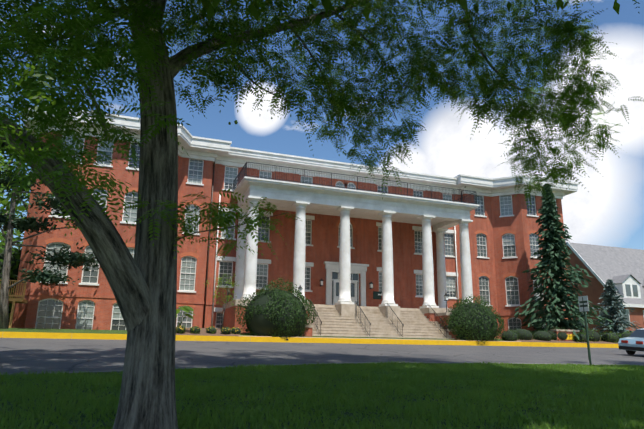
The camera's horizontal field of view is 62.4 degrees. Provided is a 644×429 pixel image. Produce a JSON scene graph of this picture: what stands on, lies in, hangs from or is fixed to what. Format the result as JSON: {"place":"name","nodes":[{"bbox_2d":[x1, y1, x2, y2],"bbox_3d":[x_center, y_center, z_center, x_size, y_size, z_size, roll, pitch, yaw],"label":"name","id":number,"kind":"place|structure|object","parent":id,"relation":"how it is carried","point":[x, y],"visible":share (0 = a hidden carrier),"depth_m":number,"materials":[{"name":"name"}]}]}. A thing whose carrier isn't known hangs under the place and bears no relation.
{"place":"outdoors","nodes":[
{"label":"outdoors","id":0,"kind":"place"},
{"bbox_2d":[11,132,572,338],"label":"building","id":1,"kind":"structure","parent":0,"point":[493,227],"depth_m":39.52,"materials":[{"name":"red brick"}]},
{"bbox_2d":[23,105,578,329],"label":"building trim","id":2,"kind":"structure","parent":1,"relation":"attached to","point":[217,151],"depth_m":40.63,"materials":[{"name":"white paint"}]},
{"bbox_2d":[0,338,643,374],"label":"road","id":3,"kind":"structure","parent":0,"point":[28,355],"depth_m":22.05,"materials":[{"name":"grey asphalt"}]},
{"bbox_2d":[618,328,643,354],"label":"car","id":4,"kind":"object","parent":3,"relation":"on","point":[632,343],"visible":1,"depth_m":28.86,"materials":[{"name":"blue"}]},
{"bbox_2d":[0,328,643,428],"bbox_3d":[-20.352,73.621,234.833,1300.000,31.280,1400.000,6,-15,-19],"label":"ground","id":5,"kind":"structure","parent":0,"point":[80,331],"depth_m":10.11,"materials":[{"name":"green plant"}]},
{"bbox_2d":[0,279,27,327],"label":"wooden deck","id":6,"kind":"structure","parent":5,"relation":"on","point":[13,301],"depth_m":29.48,"materials":[{"name":"wood"}]},
{"bbox_2d":[0,124,31,327],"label":"trees","id":7,"kind":"object","parent":5,"relation":"on","point":[15,258],"visible":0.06,"depth_m":38.74,"materials":[{"name":"brown plant"}]},
{"bbox_2d":[0,122,121,328],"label":"pine","id":8,"kind":"object","parent":5,"relation":"on","point":[62,259],"visible":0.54,"depth_m":28.30,"materials":[{"name":"green plant"}]},
{"bbox_2d":[204,274,238,328],"bbox_3d":[-5.863,5.216,31.646,1.954,3.563,1.724,-5,-15,22],"label":"tree","id":9,"kind":"object","parent":5,"relation":"on","point":[228,293],"visible":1,"depth_m":31.60,"materials":[{"name":"green plant"}]},
{"bbox_2d":[0,0,588,428],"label":"walnut tree","id":10,"kind":"object","parent":5,"relation":"on","point":[142,280],"visible":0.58,"depth_m":7.04,"materials":[{"name":"brown plant"}]},
{"bbox_2d":[0,0,643,261],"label":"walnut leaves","id":11,"kind":"object","parent":10,"relation":"attached to","point":[72,52],"visible":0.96,"depth_m":10.17,"materials":[{"name":"green plant"}]},
{"bbox_2d":[0,332,618,347],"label":"kerb","id":12,"kind":"structure","parent":5,"relation":"on","point":[256,339],"depth_m":30.51,"materials":[{"name":"concrete"}]},
{"bbox_2d":[222,299,459,339],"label":"stairs","id":13,"kind":"structure","parent":5,"relation":"on","point":[340,320],"depth_m":35.17,"materials":[{"name":"concrete"}]},
{"bbox_2d":[232,176,479,308],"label":"portico","id":14,"kind":"structure","parent":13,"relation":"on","point":[301,200],"depth_m":37.73,"materials":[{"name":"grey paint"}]},
{"bbox_2d":[233,162,476,337],"bbox_3d":[3.018,3.113,37.815,18.040,11.340,6.832,6,-15,-19],"label":"ironwork","id":15,"kind":"object","parent":5,"relation":"on","point":[468,199],"visible":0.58,"depth_m":36.94,"materials":[{"name":"black metal"}]},
{"bbox_2d":[176,328,617,343],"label":"mulch beds","id":16,"kind":"object","parent":5,"relation":"on","point":[204,333],"visible":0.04,"depth_m":31.21,"materials":[{"name":"brown soil"}]},
{"bbox_2d":[176,277,632,344],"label":"shrubs","id":17,"kind":"object","parent":5,"relation":"on","point":[275,311],"visible":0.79,"depth_m":31.52,"materials":[{"name":"green plant"}]},
{"bbox_2d":[550,329,579,340],"bbox_3d":[17.527,8.774,38.231,2.120,0.950,0.600,6,-15,-19],"label":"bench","id":18,"kind":"object","parent":5,"relation":"on","point":[569,337],"visible":0.42,"depth_m":38.00,"materials":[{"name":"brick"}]},
{"bbox_2d":[514,183,642,338],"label":"conifers","id":19,"kind":"object","parent":5,"relation":"on","point":[553,263],"visible":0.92,"depth_m":41.25,"materials":[{"name":"green plant"}]},
{"bbox_2d":[578,296,591,364],"bbox_3d":[10.665,4.757,21.367,0.085,2.950,0.480,6,-15,-19],"label":"road sign","id":20,"kind":"object","parent":5,"relation":"on","point":[583,304],"visible":0.92,"depth_m":21.48,"materials":[{"name":"green metal"}]},
{"bbox_2d":[566,242,643,333],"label":"building","id":21,"kind":"structure","parent":5,"relation":"on","point":[622,268],"depth_m":62.59,"materials":[{"name":"brick"}]},
{"bbox_2d":[0,0,643,249],"label":"sky","id":22,"kind":"structure","parent":0,"point":[611,213],"materials":[{"name":"blue"}]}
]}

